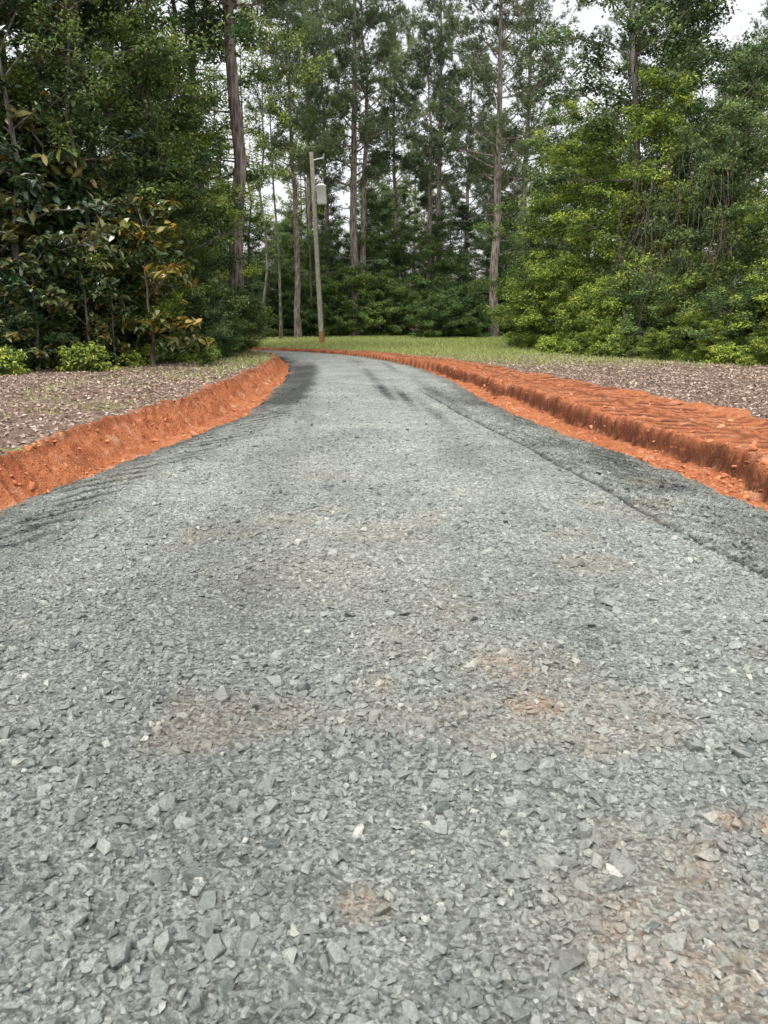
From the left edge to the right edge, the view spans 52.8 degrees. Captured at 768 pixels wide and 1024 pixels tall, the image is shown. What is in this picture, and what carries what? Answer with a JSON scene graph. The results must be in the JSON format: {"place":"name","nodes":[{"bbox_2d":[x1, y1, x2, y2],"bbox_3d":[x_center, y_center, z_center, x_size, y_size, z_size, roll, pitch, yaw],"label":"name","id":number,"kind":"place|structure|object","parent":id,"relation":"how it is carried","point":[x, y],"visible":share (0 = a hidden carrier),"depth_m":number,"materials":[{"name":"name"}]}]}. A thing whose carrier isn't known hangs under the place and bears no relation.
{"place":"outdoors","nodes":[
{"label":"outdoors","id":0,"kind":"place"},
{"bbox_2d":[0,350,767,1023],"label":"gravel road","id":1,"kind":"structure","parent":0,"point":[304,368],"depth_m":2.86,"materials":[{"name":"grey gravel"}]},
{"bbox_2d":[0,319,767,510],"bbox_3d":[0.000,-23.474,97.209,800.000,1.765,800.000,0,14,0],"label":"ground","id":2,"kind":"structure","parent":0,"point":[690,449],"depth_m":11.17,"materials":[{"name":"orange soil"}]},
{"bbox_2d":[0,270,28,354],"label":"magnolia tree","id":3,"kind":"object","parent":2,"relation":"on","point":[6,292],"visible":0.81,"depth_m":17.30,"materials":[{"name":"green plant"}]},
{"bbox_2d":[0,344,36,374],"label":"weed","id":4,"kind":"object","parent":2,"relation":"on","point":[9,363],"visible":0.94,"depth_m":16.95,"materials":[{"name":"green plant"}]},
{"bbox_2d":[0,62,57,284],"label":"magnolia tree","id":5,"kind":"object","parent":2,"relation":"on","point":[10,202],"visible":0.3,"depth_m":17.81,"materials":[{"name":"green plant"}]},
{"bbox_2d":[0,300,70,367],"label":"shrub","id":6,"kind":"object","parent":2,"relation":"on","point":[31,320],"visible":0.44,"depth_m":18.42,"materials":[{"name":"green plant"}]},
{"bbox_2d":[0,130,84,343],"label":"magnolia tree","id":7,"kind":"object","parent":2,"relation":"on","point":[13,237],"visible":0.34,"depth_m":19.23,"materials":[{"name":"green plant"}]},
{"bbox_2d":[0,230,90,371],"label":"magnolia tree","id":8,"kind":"object","parent":2,"relation":"on","point":[25,268],"visible":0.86,"depth_m":17.87,"materials":[{"name":"green plant"}]},
{"bbox_2d":[0,36,125,360],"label":"understory tree","id":9,"kind":"object","parent":2,"relation":"on","point":[17,74],"visible":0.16,"depth_m":20.44,"materials":[{"name":"green plant"}]},
{"bbox_2d":[0,0,139,215],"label":"slender tree","id":10,"kind":"object","parent":2,"relation":"on","point":[39,16],"visible":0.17,"depth_m":20.69,"materials":[{"name":"green plant"}]},
{"bbox_2d":[27,230,119,352],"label":"magnolia tree","id":11,"kind":"object","parent":2,"relation":"on","point":[79,272],"visible":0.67,"depth_m":18.70,"materials":[{"name":"green plant"}]},
{"bbox_2d":[0,0,148,302],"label":"magnolia tree","id":12,"kind":"object","parent":2,"relation":"on","point":[42,108],"visible":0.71,"depth_m":18.26,"materials":[{"name":"green plant"}]},
{"bbox_2d":[0,101,158,342],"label":"magnolia tree","id":13,"kind":"object","parent":2,"relation":"on","point":[63,157],"visible":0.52,"depth_m":19.14,"materials":[{"name":"green plant"}]},
{"bbox_2d":[0,0,164,343],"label":"slender tree","id":14,"kind":"object","parent":2,"relation":"on","point":[69,22],"visible":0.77,"depth_m":19.16,"materials":[{"name":"green plant"}]},
{"bbox_2d":[0,246,164,363],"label":"shrub","id":15,"kind":"object","parent":2,"relation":"on","point":[58,284],"visible":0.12,"depth_m":20.03,"materials":[{"name":"green plant"}]},
{"bbox_2d":[24,165,143,363],"bbox_3d":[-7.608,-6.293,20.372,2.930,5.196,4.267,0,14,1],"label":"magnolia tree","id":16,"kind":"object","parent":2,"relation":"on","point":[74,215],"visible":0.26,"depth_m":19.56,"materials":[{"name":"green plant"}]},
{"bbox_2d":[46,340,123,371],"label":"weed","id":17,"kind":"object","parent":2,"relation":"on","point":[77,358],"visible":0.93,"depth_m":18.11,"materials":[{"name":"green plant"}]},
{"bbox_2d":[0,0,179,337],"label":"hardwood tree","id":18,"kind":"object","parent":2,"relation":"on","point":[146,164],"visible":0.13,"depth_m":21.65,"materials":[{"name":"green plant"}]},
{"bbox_2d":[0,0,200,262],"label":"hardwood tree","id":19,"kind":"object","parent":2,"relation":"on","point":[109,37],"visible":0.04,"depth_m":24.84,"materials":[{"name":"green plant"}]},
{"bbox_2d":[0,0,208,359],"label":"hardwood tree","id":20,"kind":"object","parent":2,"relation":"on","point":[92,127],"visible":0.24,"depth_m":20.85,"materials":[{"name":"green plant"}]},
{"bbox_2d":[84,274,137,365],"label":"magnolia tree","id":21,"kind":"object","parent":2,"relation":"on","point":[96,319],"visible":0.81,"depth_m":19.30,"materials":[{"name":"green plant"}]},
{"bbox_2d":[56,0,178,196],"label":"pine tree","id":22,"kind":"object","parent":2,"relation":"on","point":[111,147],"visible":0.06,"depth_m":27.37,"materials":[{"name":"green plant"}]},
{"bbox_2d":[114,346,142,366],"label":"weed","id":23,"kind":"object","parent":2,"relation":"on","point":[128,359],"visible":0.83,"depth_m":19.80,"materials":[{"name":"green plant"}]},
{"bbox_2d":[82,260,180,363],"bbox_3d":[-7.181,-5.508,21.498,2.800,3.100,2.964,11,18,38],"label":"shrub","id":24,"kind":"object","parent":2,"relation":"on","point":[120,326],"visible":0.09,"depth_m":21.27,"materials":[{"name":"green plant"}]},
{"bbox_2d":[2,6,276,344],"bbox_3d":[-7.255,-9.067,22.850,6.508,9.389,6.341,5,15,21],"label":"understory tree","id":25,"kind":"object","parent":2,"relation":"on","point":[141,78],"visible":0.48,"depth_m":21.79,"materials":[{"name":"green plant"}]},
{"bbox_2d":[53,0,227,357],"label":"slender tree","id":26,"kind":"object","parent":2,"relation":"on","point":[152,117],"visible":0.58,"depth_m":21.68,"materials":[{"name":"green plant"}]},
{"bbox_2d":[26,0,265,346],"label":"hardwood tree","id":27,"kind":"object","parent":2,"relation":"on","point":[174,17],"visible":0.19,"depth_m":23.16,"materials":[{"name":"green plant"}]},
{"bbox_2d":[133,342,171,366],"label":"weed","id":28,"kind":"object","parent":2,"relation":"on","point":[145,352],"visible":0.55,"depth_m":20.62,"materials":[{"name":"green plant"}]},
{"bbox_2d":[96,192,214,366],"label":"magnolia tree","id":29,"kind":"object","parent":2,"relation":"on","point":[135,232],"visible":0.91,"depth_m":19.65,"materials":[{"name":"green plant"}]},
{"bbox_2d":[110,266,200,362],"bbox_3d":[-6.721,-5.523,21.898,2.989,2.990,3.552,3,14,12],"label":"shrub","id":30,"kind":"object","parent":2,"relation":"on","point":[164,305],"visible":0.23,"depth_m":21.47,"materials":[{"name":"green plant"}]},
{"bbox_2d":[104,98,256,342],"bbox_3d":[-6.877,-9.066,25.895,5.018,7.928,5.280,0,14,-2],"label":"understory tree","id":31,"kind":"object","parent":2,"relation":"on","point":[217,262],"visible":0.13,"depth_m":25.56,"materials":[{"name":"green plant"}]},
{"bbox_2d":[84,0,290,346],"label":"hardwood tree","id":32,"kind":"object","parent":2,"relation":"on","point":[209,57],"visible":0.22,"depth_m":29.63,"materials":[{"name":"green plant"}]},
{"bbox_2d":[138,179,251,342],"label":"understory tree","id":33,"kind":"object","parent":2,"relation":"on","point":[185,230],"visible":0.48,"depth_m":23.33,"materials":[{"name":"green plant"}]},
{"bbox_2d":[180,326,211,360],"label":"shrub","id":34,"kind":"object","parent":2,"relation":"on","point":[190,334],"visible":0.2,"depth_m":23.01,"materials":[{"name":"green plant"}]},
{"bbox_2d":[149,282,249,356],"bbox_3d":[-5.903,-5.831,23.841,3.506,2.579,3.719,0,14,1],"label":"shrub","id":35,"kind":"object","parent":2,"relation":"on","point":[195,305],"visible":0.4,"depth_m":23.26,"materials":[{"name":"green plant"}]},
{"bbox_2d":[112,0,286,271],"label":"pine tree","id":36,"kind":"object","parent":2,"relation":"on","point":[194,3],"visible":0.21,"depth_m":30.57,"materials":[{"name":"green plant"}]},
{"bbox_2d":[191,344,218,364],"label":"weed","id":37,"kind":"object","parent":2,"relation":"on","point":[206,357],"visible":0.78,"depth_m":20.76,"materials":[{"name":"green plant"}]},
{"bbox_2d":[188,183,245,285],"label":"understory tree","id":38,"kind":"object","parent":2,"relation":"on","point":[220,251],"visible":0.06,"depth_m":31.03,"materials":[{"name":"green plant"}]},
{"bbox_2d":[162,86,273,314],"bbox_3d":[-6.481,-10.196,27.630,5.143,9.145,5.275,3,14,12],"label":"understory tree","id":39,"kind":"object","parent":2,"relation":"on","point":[211,135],"visible":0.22,"depth_m":27.09,"materials":[{"name":"green plant"}]},
{"bbox_2d":[179,272,257,353],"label":"shrub","id":40,"kind":"object","parent":2,"relation":"on","point":[218,285],"visible":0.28,"depth_m":25.34,"materials":[{"name":"green plant"}]},
{"bbox_2d":[169,0,277,277],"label":"slender tree","id":41,"kind":"object","parent":2,"relation":"on","point":[219,88],"visible":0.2,"depth_m":46.83,"materials":[{"name":"green plant"}]},
{"bbox_2d":[211,329,244,358],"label":"shrub","id":42,"kind":"object","parent":2,"relation":"on","point":[228,343],"visible":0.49,"depth_m":24.82,"materials":[{"name":"green plant"}]},
{"bbox_2d":[175,0,294,351],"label":"pine tree","id":43,"kind":"object","parent":2,"relation":"on","point":[240,161],"visible":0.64,"depth_m":28.34,"materials":[{"name":"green plant"}]},
{"bbox_2d":[204,282,282,353],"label":"shrub","id":44,"kind":"object","parent":2,"relation":"on","point":[250,317],"visible":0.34,"depth_m":27.57,"materials":[{"name":"green plant"}]},
{"bbox_2d":[222,302,280,350],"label":"shrub","id":45,"kind":"object","parent":2,"relation":"on","point":[268,334],"visible":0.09,"depth_m":29.43,"materials":[{"name":"green plant"}]},
{"bbox_2d":[204,0,307,335],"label":"slender tree","id":46,"kind":"object","parent":2,"relation":"on","point":[228,133],"visible":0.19,"depth_m":49.24,"materials":[{"name":"green plant"}]},
{"bbox_2d":[218,0,326,339],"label":"slender tree","id":47,"kind":"object","parent":2,"relation":"on","point":[262,136],"visible":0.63,"depth_m":45.55,"materials":[{"name":"green plant"}]},
{"bbox_2d":[220,0,335,338],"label":"slender tree","id":48,"kind":"object","parent":2,"relation":"on","point":[274,40],"visible":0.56,"depth_m":46.09,"materials":[{"name":"green plant"}]},
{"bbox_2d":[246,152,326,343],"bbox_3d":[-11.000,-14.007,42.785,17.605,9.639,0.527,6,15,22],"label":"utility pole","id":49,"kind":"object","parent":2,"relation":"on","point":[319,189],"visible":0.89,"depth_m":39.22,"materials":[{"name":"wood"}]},
{"bbox_2d":[250,0,363,276],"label":"pine tree","id":50,"kind":"object","parent":2,"relation":"on","point":[308,187],"visible":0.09,"depth_m":61.17,"materials":[{"name":"green plant"}]},
{"bbox_2d":[266,55,352,336],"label":"slender tree","id":51,"kind":"object","parent":2,"relation":"on","point":[322,174],"visible":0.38,"depth_m":52.73,"materials":[{"name":"green plant"}]},
{"bbox_2d":[273,0,362,334],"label":"pine tree","id":52,"kind":"object","parent":2,"relation":"on","point":[327,205],"visible":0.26,"depth_m":55.33,"materials":[{"name":"green plant"}]},
{"bbox_2d":[273,0,442,335],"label":"pine tree","id":53,"kind":"object","parent":2,"relation":"on","point":[374,160],"visible":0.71,"depth_m":51.23,"materials":[{"name":"green plant"}]},
{"bbox_2d":[305,0,418,335],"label":"pine tree","id":54,"kind":"object","parent":2,"relation":"on","point":[360,65],"visible":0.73,"depth_m":51.79,"materials":[{"name":"green plant"}]},
{"bbox_2d":[0,0,767,337],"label":"distant forest","id":55,"kind":"object","parent":2,"relation":"on","point":[386,296],"visible":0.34,"depth_m":56.53,"materials":[{"name":"green plant"}]},
{"bbox_2d":[0,352,767,508],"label":"clay clods","id":56,"kind":"object","parent":2,"relation":"on","point":[32,485],"visible":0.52,"depth_m":9.51,"materials":[{"name":"orange soil"}]},
{"bbox_2d":[0,359,767,416],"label":"fallen twigs","id":57,"kind":"object","parent":2,"relation":"on","point":[572,370],"visible":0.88,"depth_m":16.90,"materials":[{"name":"brown wood"}]},
{"bbox_2d":[0,351,767,451],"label":"leaf litter","id":58,"kind":"object","parent":2,"relation":"on","point":[611,371],"visible":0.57,"depth_m":16.22,"materials":[{"name":"brown plant"}]},
{"bbox_2d":[3,334,766,418],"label":"grass","id":59,"kind":"structure","parent":2,"relation":"on","point":[369,341],"depth_m":34.27,"materials":[{"name":"green plant"}]},
{"bbox_2d":[357,0,430,278],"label":"pine tree","id":60,"kind":"object","parent":2,"relation":"on","point":[395,187],"visible":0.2,"depth_m":63.25,"materials":[{"name":"green plant"}]},
{"bbox_2d":[52,129,750,361],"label":"hanging vines","id":61,"kind":"object","parent":2,"relation":"on","point":[676,217],"visible":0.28,"depth_m":26.39,"materials":[{"name":"green plant"}]},
{"bbox_2d":[377,11,468,298],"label":"pine tree","id":62,"kind":"object","parent":2,"relation":"on","point":[432,149],"visible":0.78,"depth_m":54.94,"materials":[{"name":"green plant"}]},
{"bbox_2d":[403,295,459,337],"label":"shrub","id":63,"kind":"object","parent":2,"relation":"on","point":[428,309],"visible":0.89,"depth_m":51.10,"materials":[{"name":"green plant"}]},
{"bbox_2d":[381,0,494,269],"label":"pine tree","id":64,"kind":"object","parent":2,"relation":"on","point":[434,5],"visible":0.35,"depth_m":60.70,"materials":[{"name":"green plant"}]},
{"bbox_2d":[425,288,491,336],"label":"shrub","id":65,"kind":"object","parent":2,"relation":"on","point":[460,305],"visible":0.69,"depth_m":51.38,"materials":[{"name":"green plant"}]},
{"bbox_2d":[430,282,503,336],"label":"shrub","id":66,"kind":"object","parent":2,"relation":"on","point":[474,295],"visible":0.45,"depth_m":51.90,"materials":[{"name":"green plant"}]},
{"bbox_2d":[444,303,494,337],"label":"shrub","id":67,"kind":"object","parent":2,"relation":"on","point":[475,322],"visible":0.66,"depth_m":51.58,"materials":[{"name":"green plant"}]},
{"bbox_2d":[416,0,608,336],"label":"pine tree","id":68,"kind":"object","parent":2,"relation":"on","point":[485,75],"visible":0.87,"depth_m":49.94,"materials":[{"name":"green plant"}]},
{"bbox_2d":[489,277,554,346],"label":"shrub","id":69,"kind":"object","parent":2,"relation":"on","point":[510,308],"visible":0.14,"depth_m":36.93,"materials":[{"name":"green plant"}]},
{"bbox_2d":[460,0,595,273],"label":"pine tree","id":70,"kind":"object","parent":2,"relation":"on","point":[522,83],"visible":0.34,"depth_m":58.34,"materials":[{"name":"green plant"}]},
{"bbox_2d":[479,270,582,348],"bbox_3d":[7.281,-8.989,34.834,4.949,3.642,5.250,10,17,35],"label":"shrub","id":71,"kind":"object","parent":2,"relation":"on","point":[536,296],"visible":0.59,"depth_m":34.27,"materials":[{"name":"green plant"}]},
{"bbox_2d":[467,108,603,312],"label":"understory tree","id":72,"kind":"object","parent":2,"relation":"on","point":[554,120],"visible":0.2,"depth_m":44.21,"materials":[{"name":"green plant"}]},
{"bbox_2d":[532,337,558,352],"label":"weed","id":73,"kind":"object","parent":2,"relation":"on","point":[549,346],"visible":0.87,"depth_m":30.65,"materials":[{"name":"green plant"}]},
{"bbox_2d":[488,138,614,329],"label":"understory tree","id":74,"kind":"object","parent":2,"relation":"on","point":[549,245],"visible":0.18,"depth_m":40.63,"materials":[{"name":"green plant"}]},
{"bbox_2d":[515,252,597,337],"bbox_3d":[7.702,-8.797,32.877,4.010,4.195,3.788,5,15,20],"label":"shrub","id":75,"kind":"object","parent":2,"relation":"on","point":[572,278],"visible":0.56,"depth_m":32.36,"materials":[{"name":"green plant"}]},
{"bbox_2d":[568,332,595,354],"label":"weed","id":76,"kind":"object","parent":2,"relation":"on","point":[581,340],"visible":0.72,"depth_m":29.14,"materials":[{"name":"green plant"}]},
{"bbox_2d":[514,119,651,334],"bbox_3d":[8.061,-12.107,34.603,6.833,9.858,6.658,-6,15,-24],"label":"understory tree","id":77,"kind":"object","parent":2,"relation":"on","point":[558,154],"visible":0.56,"depth_m":33.92,"materials":[{"name":"green plant"}]},
{"bbox_2d":[503,97,674,332],"bbox_3d":[9.790,-13.329,36.555,7.610,11.266,7.809,5,15,18],"label":"understory tree","id":78,"kind":"object","parent":2,"relation":"on","point":[538,231],"visible":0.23,"depth_m":35.25,"materials":[{"name":"green plant"}]},
{"bbox_2d":[549,266,636,340],"bbox_3d":[8.503,-7.990,31.005,4.341,3.655,3.653,-5,15,-20],"label":"shrub","id":79,"kind":"object","parent":2,"relation":"on","point":[569,309],"visible":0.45,"depth_m":30.60,"materials":[{"name":"green plant"}]},
{"bbox_2d":[582,340,609,356],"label":"weed","id":80,"kind":"object","parent":2,"relation":"on","point":[597,344],"visible":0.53,"depth_m":27.93,"materials":[{"name":"green plant"}]},
{"bbox_2d":[578,314,632,356],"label":"shrub","id":81,"kind":"object","parent":2,"relation":"on","point":[602,334],"visible":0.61,"depth_m":27.87,"materials":[{"name":"green plant"}]},
{"bbox_2d":[601,333,626,357],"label":"weed","id":82,"kind":"object","parent":2,"relation":"on","point":[613,347],"visible":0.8,"depth_m":27.21,"materials":[{"name":"green plant"}]},
{"bbox_2d":[568,279,670,350],"bbox_3d":[8.918,-7.193,28.812,4.124,3.035,4.375,3,14,10],"label":"shrub","id":83,"kind":"object","parent":2,"relation":"on","point":[612,306],"visible":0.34,"depth_m":28.04,"materials":[{"name":"green plant"}]},
{"bbox_2d":[553,123,701,333],"bbox_3d":[9.548,-10.897,31.787,5.867,8.808,5.575,-5,15,-18],"label":"understory tree","id":84,"kind":"object","parent":2,"relation":"on","point":[595,152],"visible":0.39,"depth_m":30.73,"materials":[{"name":"green plant"}]},
{"bbox_2d":[619,335,644,358],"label":"weed","id":85,"kind":"object","parent":2,"relation":"on","point":[630,343],"visible":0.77,"depth_m":27.09,"materials":[{"name":"green plant"}]},
{"bbox_2d":[545,65,725,347],"bbox_3d":[9.852,-11.008,29.184,5.748,10.221,5.896,-10,17,-35],"label":"understory tree","id":86,"kind":"object","parent":2,"relation":"on","point":[659,118],"visible":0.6,"depth_m":28.29,"materials":[{"name":"green plant"}]},
{"bbox_2d":[604,272,676,356],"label":"shrub","id":87,"kind":"object","parent":2,"relation":"on","point":[633,314],"visible":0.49,"depth_m":26.82,"materials":[{"name":"green plant"}]},
{"bbox_2d":[521,0,767,335],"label":"hardwood tree","id":88,"kind":"object","parent":2,"relation":"on","point":[602,126],"visible":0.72,"depth_m":28.77,"materials":[{"name":"green plant"}]},
{"bbox_2d":[632,327,684,359],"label":"shrub","id":89,"kind":"object","parent":2,"relation":"on","point":[652,335],"visible":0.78,"depth_m":25.55,"materials":[{"name":"green plant"}]},
{"bbox_2d":[575,0,762,286],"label":"hardwood tree","id":90,"kind":"object","parent":2,"relation":"on","point":[684,43],"visible":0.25,"depth_m":30.78,"materials":[{"name":"green plant"}]},
{"bbox_2d":[601,0,767,285],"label":"hardwood tree","id":91,"kind":"object","parent":2,"relation":"on","point":[727,71],"visible":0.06,"depth_m":33.95,"materials":[{"name":"green plant"}]},
{"bbox_2d":[609,98,767,341],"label":"understory tree","id":92,"kind":"object","parent":2,"relation":"on","point":[737,144],"visible":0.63,"depth_m":26.19,"materials":[{"name":"green plant"}]},
{"bbox_2d":[613,249,767,352],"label":"shrub","id":93,"kind":"object","parent":2,"relation":"on","point":[704,272],"visible":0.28,"depth_m":26.17,"materials":[{"name":"green plant"}]},
{"bbox_2d":[656,304,725,361],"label":"shrub","id":94,"kind":"object","parent":2,"relation":"on","point":[685,321],"visible":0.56,"depth_m":24.50,"materials":[{"name":"green plant"}]},
{"bbox_2d":[643,275,744,360],"bbox_3d":[10.228,-6.410,25.829,2.989,2.990,3.552,3,14,13],"label":"shrub","id":95,"kind":"object","parent":2,"relation":"on","point":[669,315],"visible":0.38,"depth_m":25.53,"materials":[{"name":"green plant"}]},
{"bbox_2d":[682,318,727,361],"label":"shrub","id":96,"kind":"object","parent":2,"relation":"on","point":[717,325],"visible":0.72,"depth_m":23.92,"materials":[{"name":"green plant"}]},
{"bbox_2d":[652,34,767,320],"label":"hardwood tree","id":97,"kind":"object","parent":2,"relation":"on","point":[747,65],"visible":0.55,"depth_m":27.05,"materials":[{"name":"green plant"}]},
{"bbox_2d":[700,341,746,363],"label":"bush","id":98,"kind":"object","parent":2,"relation":"on","point":[723,354],"visible":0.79,"depth_m":23.45,"materials":[{"name":"green plant"}]},
{"bbox_2d":[680,279,767,361],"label":"shrub","id":99,"kind":"object","parent":2,"relation":"on","point":[747,300],"visible":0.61,"depth_m":23.84,"materials":[{"name":"green plant"}]},
{"bbox_2d":[704,127,767,345],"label":"understory tree","id":100,"kind":"object","parent":2,"relation":"on","point":[760,209],"visible":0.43,"depth_m":25.20,"materials":[{"name":"green plant"}]},
{"bbox_2d":[721,259,767,342],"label":"shrub","id":101,"kind":"object","parent":2,"relation":"on","point":[759,298],"visible":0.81,"depth_m":23.18,"materials":[{"name":"green plant"}]},
{"bbox_2d":[743,293,767,354],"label":"shrub","id":102,"kind":"object","parent":2,"relation":"on","point":[760,339],"visible":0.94,"depth_m":22.27,"materials":[{"name":"green plant"}]},
{"bbox_2d":[745,330,767,364],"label":"shrub","id":103,"kind":"object","parent":2,"relation":"on","point":[752,347],"visible":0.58,"depth_m":22.61,"materials":[{"name":"green plant"}]},
{"bbox_2d":[4,0,767,314],"label":"sky","id":104,"kind":"structure","parent":0,"point":[589,18],"materials":[{"name":"white"}]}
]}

